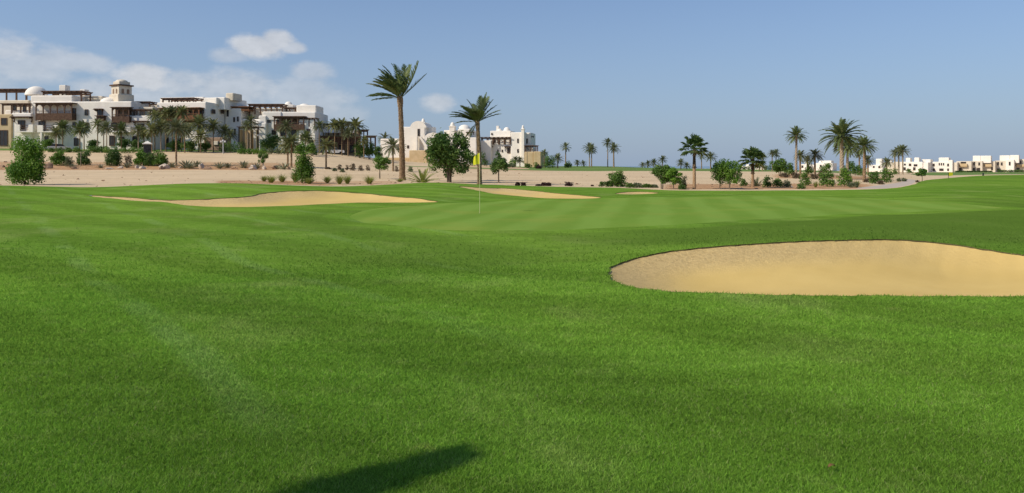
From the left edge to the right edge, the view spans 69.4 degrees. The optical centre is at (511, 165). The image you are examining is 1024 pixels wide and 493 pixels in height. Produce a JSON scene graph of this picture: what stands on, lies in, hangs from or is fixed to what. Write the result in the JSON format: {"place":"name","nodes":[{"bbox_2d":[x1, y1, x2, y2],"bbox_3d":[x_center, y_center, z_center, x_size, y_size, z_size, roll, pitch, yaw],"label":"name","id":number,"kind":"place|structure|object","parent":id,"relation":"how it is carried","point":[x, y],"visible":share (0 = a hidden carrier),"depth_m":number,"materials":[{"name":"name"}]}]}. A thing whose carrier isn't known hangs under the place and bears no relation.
{"place":"outdoors","nodes":[
{"label":"outdoors","id":0,"kind":"place"},
{"bbox_2d":[0,149,315,153],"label":"hotel lawn","id":1,"kind":"structure","parent":0,"point":[167,150],"depth_m":162.94,"materials":[{"name":"green plant"}]},
{"bbox_2d":[51,119,73,143],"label":"date palm","id":2,"kind":"object","parent":1,"relation":"on","point":[62,125],"visible":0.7,"depth_m":157.66,"materials":[{"name":"green plant"}]},
{"bbox_2d":[89,117,102,145],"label":"date palm","id":3,"kind":"object","parent":1,"relation":"on","point":[97,121],"visible":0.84,"depth_m":156.79,"materials":[{"name":"green plant"}]},
{"bbox_2d":[112,121,130,148],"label":"date palm","id":4,"kind":"object","parent":1,"relation":"on","point":[120,127],"visible":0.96,"depth_m":157.77,"materials":[{"name":"green plant"}]},
{"bbox_2d":[114,138,130,147],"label":"tree","id":5,"kind":"object","parent":1,"relation":"on","point":[125,143],"visible":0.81,"depth_m":163.50,"materials":[{"name":"green plant"}]},
{"bbox_2d":[146,108,164,150],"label":"date palm","id":6,"kind":"object","parent":1,"relation":"on","point":[154,117],"visible":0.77,"depth_m":161.68,"materials":[{"name":"green plant"}]},
{"bbox_2d":[153,106,174,150],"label":"date palm","id":7,"kind":"object","parent":1,"relation":"on","point":[166,114],"visible":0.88,"depth_m":159.54,"materials":[{"name":"green plant"}]},
{"bbox_2d":[172,105,192,150],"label":"date palm","id":8,"kind":"object","parent":1,"relation":"on","point":[181,109],"visible":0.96,"depth_m":159.71,"materials":[{"name":"green plant"}]},
{"bbox_2d":[217,124,234,151],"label":"date palm","id":9,"kind":"object","parent":1,"relation":"on","point":[225,127],"visible":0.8,"depth_m":159.71,"materials":[{"name":"green plant"}]},
{"bbox_2d":[276,119,295,135],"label":"date palm","id":10,"kind":"object","parent":1,"relation":"on","point":[284,127],"visible":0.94,"depth_m":159.52,"materials":[{"name":"green plant"}]},
{"bbox_2d":[0,175,1023,492],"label":"lawn","id":11,"kind":"structure","parent":0,"point":[32,215],"depth_m":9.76,"materials":[{"name":"plant"}]},
{"bbox_2d":[93,191,434,206],"bbox_3d":[-12.317,1.680,34.471,17.193,0.608,10.581,0,0,-13],"label":"sand bunker","id":12,"kind":"object","parent":11,"relation":"on","point":[291,198],"visible":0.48,"depth_m":36.66},
{"bbox_2d":[448,92,500,183],"bbox_3d":[-3.290,-2.175,61.739,3.820,8.022,4.101,0,0,39],"label":"date palm","id":13,"kind":"object","parent":11,"relation":"on","point":[475,113],"visible":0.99,"depth_m":61.86,"materials":[{"name":"green plant"}]},
{"bbox_2d":[463,187,598,198],"bbox_3d":[0.532,1.646,44.353,4.295,0.408,15.096,0,0,-20],"label":"sand bunker","id":14,"kind":"object","parent":11,"relation":"on","point":[523,193],"visible":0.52,"depth_m":46.05},
{"bbox_2d":[350,196,999,230],"bbox_3d":[6.441,1.621,30.037,26.541,0.210,16.123,0,0,-28],"label":"putting green","id":15,"kind":"object","parent":11,"relation":"on","point":[563,214],"visible":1,"depth_m":26.33,"materials":[{"name":"green plant"}]},
{"bbox_2d":[473,153,479,212],"bbox_3d":[-1.244,0.682,26.318,0.297,2.280,0.106,0,0,7],"label":"golf flagstick","id":16,"kind":"object","parent":15,"relation":"on","point":[476,159],"visible":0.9,"depth_m":26.30,"materials":[{"name":"metal"}]},
{"bbox_2d":[608,240,1023,296],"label":"sand bunker","id":17,"kind":"object","parent":11,"relation":"on","point":[859,268],"visible":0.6,"depth_m":13.23},
{"bbox_2d":[0,150,1023,190],"bbox_3d":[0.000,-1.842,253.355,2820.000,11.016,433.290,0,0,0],"label":"desert ground","id":18,"kind":"structure","parent":0,"point":[131,176],"depth_m":92.05,"materials":[{"name":"beige sand"}]},
{"bbox_2d":[2,135,47,184],"bbox_3d":[-37.482,-0.381,57.034,3.092,4.020,3.032,0,0,-16],"label":"tree","id":19,"kind":"object","parent":18,"relation":"on","point":[26,167],"visible":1,"depth_m":56.53,"materials":[{"name":"green plant"}]},
{"bbox_2d":[44,125,66,148],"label":"date palm","id":20,"kind":"object","parent":18,"relation":"on","point":[55,132],"visible":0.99,"depth_m":152.72,"materials":[{"name":"green plant"}]},
{"bbox_2d":[49,150,68,165],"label":"bush","id":21,"kind":"object","parent":18,"relation":"on","point":[58,157],"visible":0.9,"depth_m":113.50,"materials":[{"name":"green plant"}]},
{"bbox_2d":[46,147,82,152],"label":"hedge","id":22,"kind":"object","parent":18,"relation":"on","point":[69,149],"visible":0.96,"depth_m":150.73,"materials":[{"name":"green plant"}]},
{"bbox_2d":[66,120,91,151],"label":"date palm","id":23,"kind":"object","parent":18,"relation":"on","point":[80,127],"visible":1,"depth_m":153.64,"materials":[{"name":"green plant"}]},
{"bbox_2d":[0,79,164,149],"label":"hotel building","id":24,"kind":"structure","parent":18,"relation":"on","point":[39,113],"depth_m":167.85,"materials":[{"name":"white paint"}]},
{"bbox_2d":[75,150,91,164],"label":"bush","id":25,"kind":"object","parent":18,"relation":"on","point":[86,160],"visible":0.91,"depth_m":114.68,"materials":[{"name":"green plant"}]},
{"bbox_2d":[87,145,105,152],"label":"hedge","id":26,"kind":"object","parent":18,"relation":"on","point":[96,149],"visible":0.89,"depth_m":150.63,"materials":[{"name":"green plant"}]},
{"bbox_2d":[97,120,115,145],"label":"date palm","id":27,"kind":"object","parent":18,"relation":"on","point":[105,125],"visible":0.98,"depth_m":154.81,"materials":[{"name":"green plant"}]},
{"bbox_2d":[103,150,122,165],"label":"bush","id":28,"kind":"object","parent":18,"relation":"on","point":[112,158],"visible":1,"depth_m":112.66,"materials":[{"name":"green plant"}]},
{"bbox_2d":[102,146,143,152],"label":"hedge","id":29,"kind":"object","parent":18,"relation":"on","point":[123,150],"visible":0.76,"depth_m":149.70,"materials":[{"name":"green plant"}]},
{"bbox_2d":[128,124,146,148],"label":"date palm","id":30,"kind":"object","parent":18,"relation":"on","point":[138,131],"visible":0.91,"depth_m":155.66,"materials":[{"name":"green plant"}]},
{"bbox_2d":[132,150,146,164],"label":"bush","id":31,"kind":"object","parent":18,"relation":"on","point":[139,159],"visible":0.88,"depth_m":113.27,"materials":[{"name":"green plant"}]},
{"bbox_2d":[143,153,155,165],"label":"bush","id":32,"kind":"object","parent":18,"relation":"on","point":[149,159],"visible":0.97,"depth_m":112.58,"materials":[{"name":"green plant"}]},
{"bbox_2d":[139,122,160,151],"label":"date palm","id":33,"kind":"object","parent":18,"relation":"on","point":[151,129],"visible":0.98,"depth_m":154.60,"materials":[{"name":"green plant"}]},
{"bbox_2d":[150,150,168,165],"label":"bush","id":34,"kind":"object","parent":18,"relation":"on","point":[160,159],"visible":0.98,"depth_m":112.48,"materials":[{"name":"green plant"}]},
{"bbox_2d":[150,118,171,151],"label":"date palm","id":35,"kind":"object","parent":18,"relation":"on","point":[159,122],"visible":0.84,"depth_m":155.58,"materials":[{"name":"green plant"}]},
{"bbox_2d":[165,139,181,151],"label":"tree","id":36,"kind":"object","parent":18,"relation":"on","point":[171,144],"visible":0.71,"depth_m":157.90,"materials":[{"name":"green plant"}]},
{"bbox_2d":[160,117,191,165],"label":"date palm","id":37,"kind":"object","parent":18,"relation":"on","point":[175,123],"visible":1,"depth_m":111.83,"materials":[{"name":"green plant"}]},
{"bbox_2d":[172,122,195,152],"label":"date palm","id":38,"kind":"object","parent":18,"relation":"on","point":[185,133],"visible":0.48,"depth_m":152.89,"materials":[{"name":"green plant"}]},
{"bbox_2d":[179,140,198,151],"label":"tree","id":39,"kind":"object","parent":18,"relation":"on","point":[190,146],"visible":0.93,"depth_m":155.12,"materials":[{"name":"green plant"}]},
{"bbox_2d":[184,114,214,151],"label":"date palm","id":40,"kind":"object","parent":18,"relation":"on","point":[198,119],"visible":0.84,"depth_m":156.47,"materials":[{"name":"green plant"}]},
{"bbox_2d":[154,93,246,149],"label":"hotel building","id":41,"kind":"structure","parent":18,"relation":"on","point":[215,108],"depth_m":172.72,"materials":[{"name":"white paint"}]},
{"bbox_2d":[189,128,211,152],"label":"date palm","id":42,"kind":"object","parent":18,"relation":"on","point":[201,137],"visible":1,"depth_m":152.61,"materials":[{"name":"green plant"}]},
{"bbox_2d":[204,118,223,151],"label":"date palm","id":43,"kind":"object","parent":18,"relation":"on","point":[213,126],"visible":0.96,"depth_m":157.66,"materials":[{"name":"green plant"}]},
{"bbox_2d":[217,140,246,152],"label":"hedge","id":44,"kind":"object","parent":18,"relation":"on","point":[222,149],"visible":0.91,"depth_m":155.78,"materials":[{"name":"green plant"}]},
{"bbox_2d":[241,114,258,150],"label":"date palm","id":45,"kind":"object","parent":18,"relation":"on","point":[250,118],"visible":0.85,"depth_m":156.84,"materials":[{"name":"green plant"}]},
{"bbox_2d":[237,148,266,153],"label":"hedge","id":46,"kind":"object","parent":18,"relation":"on","point":[253,151],"visible":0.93,"depth_m":149.74,"materials":[{"name":"green plant"}]},
{"bbox_2d":[258,150,268,165],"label":"tree","id":47,"kind":"object","parent":18,"relation":"on","point":[265,156],"visible":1,"depth_m":108.75,"materials":[{"name":"green plant"}]},
{"bbox_2d":[257,132,280,149],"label":"tree","id":48,"kind":"object","parent":18,"relation":"on","point":[271,143],"visible":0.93,"depth_m":159.08,"materials":[{"name":"green plant"}]},
{"bbox_2d":[223,102,327,152],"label":"hotel building","id":49,"kind":"structure","parent":18,"relation":"on","point":[302,117],"depth_m":177.99,"materials":[{"name":"white paint"}]},
{"bbox_2d":[275,135,297,166],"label":"date palm","id":50,"kind":"object","parent":18,"relation":"on","point":[286,149],"visible":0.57,"depth_m":111.64,"materials":[{"name":"green plant"}]},
{"bbox_2d":[279,133,304,167],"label":"date palm","id":51,"kind":"object","parent":18,"relation":"on","point":[292,139],"visible":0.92,"depth_m":110.72,"materials":[{"name":"green plant"}]},
{"bbox_2d":[292,141,315,182],"bbox_3d":[-17.188,-0.205,61.008,1.977,3.635,2.044,0,0,-43],"label":"tree","id":52,"kind":"object","parent":18,"relation":"on","point":[305,166],"visible":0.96,"depth_m":60.83,"materials":[{"name":"green plant"}]},
{"bbox_2d":[297,129,315,154],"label":"date palm","id":53,"kind":"object","parent":18,"relation":"on","point":[306,134],"visible":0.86,"depth_m":154.57,"materials":[{"name":"green plant"}]},
{"bbox_2d":[305,142,317,155],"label":"tree","id":54,"kind":"object","parent":18,"relation":"on","point":[311,148],"visible":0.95,"depth_m":149.47,"materials":[{"name":"green plant"}]},
{"bbox_2d":[312,119,326,150],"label":"date palm","id":55,"kind":"object","parent":18,"relation":"on","point":[320,124],"visible":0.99,"depth_m":171.89,"materials":[{"name":"green plant"}]},
{"bbox_2d":[316,136,336,167],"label":"date palm","id":56,"kind":"object","parent":18,"relation":"on","point":[326,142],"visible":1,"depth_m":112.81,"materials":[{"name":"green plant"}]},
{"bbox_2d":[325,118,342,154],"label":"date palm","id":57,"kind":"object","parent":18,"relation":"on","point":[334,122],"visible":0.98,"depth_m":167.60,"materials":[{"name":"green plant"}]},
{"bbox_2d":[330,117,350,154],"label":"date palm","id":58,"kind":"object","parent":18,"relation":"on","point":[342,122],"visible":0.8,"depth_m":168.62,"materials":[{"name":"green plant"}]},
{"bbox_2d":[340,128,353,155],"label":"date palm","id":59,"kind":"object","parent":18,"relation":"on","point":[347,132],"visible":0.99,"depth_m":166.86,"materials":[{"name":"green plant"}]},
{"bbox_2d":[320,121,376,155],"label":"restaurant pavilion","id":60,"kind":"structure","parent":18,"relation":"on","point":[351,142],"depth_m":185.04,"materials":[{"name":"beige paint"}]},
{"bbox_2d":[344,117,368,156],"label":"date palm","id":61,"kind":"object","parent":18,"relation":"on","point":[356,124],"visible":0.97,"depth_m":167.42,"materials":[{"name":"green plant"}]},
{"bbox_2d":[352,142,365,157],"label":"tree","id":62,"kind":"object","parent":18,"relation":"on","point":[359,150],"visible":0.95,"depth_m":167.75,"materials":[{"name":"green plant"}]},
{"bbox_2d":[357,135,370,158],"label":"date palm","id":63,"kind":"object","parent":18,"relation":"on","point":[363,139],"visible":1,"depth_m":165.90,"materials":[{"name":"green plant"}]},
{"bbox_2d":[362,142,374,158],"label":"tree","id":64,"kind":"object","parent":18,"relation":"on","point":[370,150],"visible":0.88,"depth_m":171.56,"materials":[{"name":"green plant"}]},
{"bbox_2d":[372,155,390,178],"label":"tree","id":65,"kind":"object","parent":18,"relation":"on","point":[381,162],"visible":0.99,"depth_m":77.58,"materials":[{"name":"green plant"}]},
{"bbox_2d":[378,136,405,170],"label":"date palm","id":66,"kind":"object","parent":18,"relation":"on","point":[392,141],"visible":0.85,"depth_m":109.67,"materials":[{"name":"green plant"}]},
{"bbox_2d":[366,61,426,179],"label":"date palm","id":67,"kind":"object","parent":18,"relation":"on","point":[398,86],"visible":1,"depth_m":74.80,"materials":[{"name":"green plant"}]},
{"bbox_2d":[404,167,436,182],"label":"palm shoot","id":68,"kind":"object","parent":18,"relation":"on","point":[422,177],"visible":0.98,"depth_m":65.81,"materials":[{"name":"green plant"}]},
{"bbox_2d":[381,119,476,164],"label":"villa","id":69,"kind":"object","parent":18,"relation":"on","point":[416,133],"visible":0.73,"depth_m":221.72,"materials":[{"name":"white paint"}]},
{"bbox_2d":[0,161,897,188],"bbox_3d":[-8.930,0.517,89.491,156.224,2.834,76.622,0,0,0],"label":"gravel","id":70,"kind":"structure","parent":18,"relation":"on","point":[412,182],"depth_m":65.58,"materials":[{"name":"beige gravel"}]},
{"bbox_2d":[423,130,476,181],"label":"tree","id":71,"kind":"object","parent":18,"relation":"on","point":[444,152],"visible":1,"depth_m":70.37,"materials":[{"name":"green plant"}]},
{"bbox_2d":[489,151,508,182],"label":"tree","id":72,"kind":"object","parent":18,"relation":"on","point":[498,162],"visible":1,"depth_m":70.73,"materials":[{"name":"green plant"}]},
{"bbox_2d":[480,125,547,166],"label":"villa","id":73,"kind":"object","parent":18,"relation":"on","point":[507,143],"visible":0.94,"depth_m":224.13,"materials":[{"name":"white paint"}]},
{"bbox_2d":[606,170,627,186],"bbox_3d":[8.268,1.079,58.010,1.785,1.496,1.710,0,0,0],"label":"bush","id":74,"kind":"object","parent":18,"relation":"on","point":[617,180],"visible":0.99,"depth_m":57.75,"materials":[{"name":"green plant"}]},
{"bbox_2d":[649,164,671,188],"bbox_3d":[10.739,0.849,52.466,1.626,1.943,1.266,0,0,42],"label":"tree","id":75,"kind":"object","parent":18,"relation":"on","point":[660,171],"visible":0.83,"depth_m":52.30,"materials":[{"name":"green plant"}]},
{"bbox_2d":[665,167,682,188],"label":"tree","id":76,"kind":"object","parent":18,"relation":"on","point":[672,173],"visible":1,"depth_m":51.29,"materials":[{"name":"green plant"}]},
{"bbox_2d":[677,134,709,188],"bbox_3d":[12.759,-0.234,52.052,2.217,4.289,2.278,0,0,0],"label":"fan palm","id":77,"kind":"object","parent":18,"relation":"on","point":[695,140],"visible":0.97,"depth_m":51.81,"materials":[{"name":"green plant"}]},
{"bbox_2d":[710,160,724,188],"bbox_3d":[14.536,0.714,51.625,1.288,2.179,0.987,0,0,-21],"label":"tree","id":78,"kind":"object","parent":18,"relation":"on","point":[719,178],"visible":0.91,"depth_m":51.49,"materials":[{"name":"green plant"}]},
{"bbox_2d":[716,158,742,188],"bbox_3d":[15.006,0.642,51.050,1.705,2.321,1.811,0,0,0],"label":"tree","id":79,"kind":"object","parent":18,"relation":"on","point":[730,176],"visible":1,"depth_m":50.83,"materials":[{"name":"green plant"}]},
{"bbox_2d":[738,146,766,187],"bbox_3d":[17.643,0.220,53.967,2.108,3.358,2.064,0,0,41],"label":"fan palm","id":80,"kind":"object","parent":18,"relation":"on","point":[752,154],"visible":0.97,"depth_m":53.73,"materials":[{"name":"green plant"}]},
{"bbox_2d":[768,157,787,175],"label":"tree","id":81,"kind":"object","parent":18,"relation":"on","point":[778,165],"visible":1,"depth_m":94.65,"materials":[{"name":"green plant"}]},
{"bbox_2d":[785,126,807,173],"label":"date palm","id":82,"kind":"object","parent":18,"relation":"on","point":[794,134],"visible":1,"depth_m":99.83,"materials":[{"name":"green plant"}]},
{"bbox_2d":[793,150,807,173],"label":"date palm","id":83,"kind":"object","parent":18,"relation":"on","point":[801,155],"visible":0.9,"depth_m":103.87,"materials":[{"name":"green plant"}]},
{"bbox_2d":[799,172,811,184],"bbox_3d":[23.813,1.159,60.003,1.045,1.245,0.995,0,0,0],"label":"bush","id":84,"kind":"object","parent":18,"relation":"on","point":[805,178],"visible":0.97,"depth_m":59.91,"materials":[{"name":"green plant"}]},
{"bbox_2d":[804,148,823,173],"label":"date palm","id":85,"kind":"object","parent":18,"relation":"on","point":[815,153],"visible":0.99,"depth_m":101.87,"materials":[{"name":"green plant"}]},
{"bbox_2d":[812,160,836,170],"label":"villa","id":86,"kind":"object","parent":18,"relation":"on","point":[833,165],"visible":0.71,"depth_m":360.96,"materials":[{"name":"white paint"}]},
{"bbox_2d":[817,163,831,173],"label":"bush","id":87,"kind":"object","parent":18,"relation":"on","point":[826,168],"visible":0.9,"depth_m":111.73,"materials":[{"name":"green plant"}]},
{"bbox_2d":[818,172,835,186],"bbox_3d":[24.343,1.137,57.058,1.450,1.297,1.270,0,0,-42],"label":"bush","id":88,"kind":"object","parent":18,"relation":"on","point":[826,180],"visible":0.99,"depth_m":56.87,"materials":[{"name":"green plant"}]},
{"bbox_2d":[818,117,866,178],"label":"date palm","id":89,"kind":"object","parent":18,"relation":"on","point":[841,132],"visible":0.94,"depth_m":83.70,"materials":[{"name":"green plant"}]},
{"bbox_2d":[836,167,852,185],"bbox_3d":[26.077,0.964,57.962,1.364,1.643,1.227,0,0,0],"label":"bush","id":90,"kind":"object","parent":18,"relation":"on","point":[846,174],"visible":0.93,"depth_m":57.83,"materials":[{"name":"green plant"}]},
{"bbox_2d":[833,134,860,170],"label":"date palm","id":91,"kind":"object","parent":18,"relation":"on","point":[847,152],"visible":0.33,"depth_m":91.84,"materials":[{"name":"green plant"}]},
{"bbox_2d":[844,161,859,174],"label":"bush","id":92,"kind":"object","parent":18,"relation":"on","point":[852,164],"visible":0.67,"depth_m":117.44,"materials":[{"name":"green plant"}]},
{"bbox_2d":[850,135,877,181],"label":"date palm","id":93,"kind":"object","parent":18,"relation":"on","point":[863,144],"visible":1,"depth_m":75.87,"materials":[{"name":"green plant"}]},
{"bbox_2d":[867,171,881,183],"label":"bush","id":94,"kind":"object","parent":18,"relation":"on","point":[875,175],"visible":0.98,"depth_m":65.98,"materials":[{"name":"green plant"}]},
{"bbox_2d":[866,159,885,171],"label":"villa","id":95,"kind":"object","parent":18,"relation":"on","point":[876,167],"visible":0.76,"depth_m":372.25,"materials":[{"name":"white paint"}]},
{"bbox_2d":[880,167,893,182],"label":"bush","id":96,"kind":"object","parent":18,"relation":"on","point":[887,174],"visible":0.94,"depth_m":67.86,"materials":[{"name":"green plant"}]},
{"bbox_2d":[894,144,911,174],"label":"date palm","id":97,"kind":"object","parent":18,"relation":"on","point":[902,149],"visible":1,"depth_m":167.87,"materials":[{"name":"green plant"}]},
{"bbox_2d":[895,158,932,171],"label":"villa","id":98,"kind":"object","parent":18,"relation":"on","point":[916,165],"visible":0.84,"depth_m":372.26,"materials":[{"name":"white paint"}]},
{"bbox_2d":[931,157,958,171],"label":"villa","id":99,"kind":"object","parent":18,"relation":"on","point":[947,164],"visible":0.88,"depth_m":371.37,"materials":[{"name":"white paint"}]},
{"bbox_2d":[956,161,972,170],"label":"villa","id":100,"kind":"object","parent":18,"relation":"on","point":[965,165],"visible":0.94,"depth_m":371.10,"materials":[{"name":"beige paint"}]},
{"bbox_2d":[973,156,991,170],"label":"villa","id":101,"kind":"object","parent":18,"relation":"on","point":[978,161],"visible":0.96,"depth_m":371.81,"materials":[{"name":"beige paint"}]},
{"bbox_2d":[983,161,995,171],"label":"villa","id":102,"kind":"object","parent":18,"relation":"on","point":[991,166],"visible":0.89,"depth_m":371.23,"materials":[{"name":"beige paint"}]},
{"bbox_2d":[996,155,1019,171],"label":"villa","id":103,"kind":"object","parent":18,"relation":"on","point":[1007,162],"visible":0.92,"depth_m":371.74,"materials":[{"name":"beige paint"}]},
{"bbox_2d":[0,0,1023,195],"label":"sky","id":104,"kind":"structure","parent":0,"point":[938,79],"materials":[{"name":"blue"}]},
{"bbox_2d":[397,165,880,173],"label":"fairway","id":105,"kind":"structure","parent":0,"point":[587,168],"depth_m":188.20,"materials":[{"name":"green plant"}]},
{"bbox_2d":[542,155,557,167],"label":"bush","id":106,"kind":"object","parent":105,"relation":"on","point":[548,162],"visible":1,"depth_m":197.09,"materials":[{"name":"green plant"}]},
{"bbox_2d":[607,142,621,166],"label":"date palm","id":107,"kind":"object","parent":105,"relation":"on","point":[613,147],"visible":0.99,"depth_m":212.82,"materials":[{"name":"green plant"}]},
{"bbox_2d":[612,166,866,170],"bbox_3d":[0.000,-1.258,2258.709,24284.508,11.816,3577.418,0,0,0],"label":"sea","id":108,"kind":"structure","parent":0,"point":[708,167],"depth_m":1663.75,"materials":[{"name":"liquid"}]},
{"bbox_2d":[860,179,915,188],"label":"cart path","id":109,"kind":"structure","parent":0,"point":[903,183],"depth_m":57.53,"materials":[{"name":"grey concrete"}]},
{"bbox_2d":[911,172,1023,174],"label":"lawn","id":110,"kind":"structure","parent":0,"point":[959,173],"depth_m":185.14,"materials":[{"name":"green plant"}]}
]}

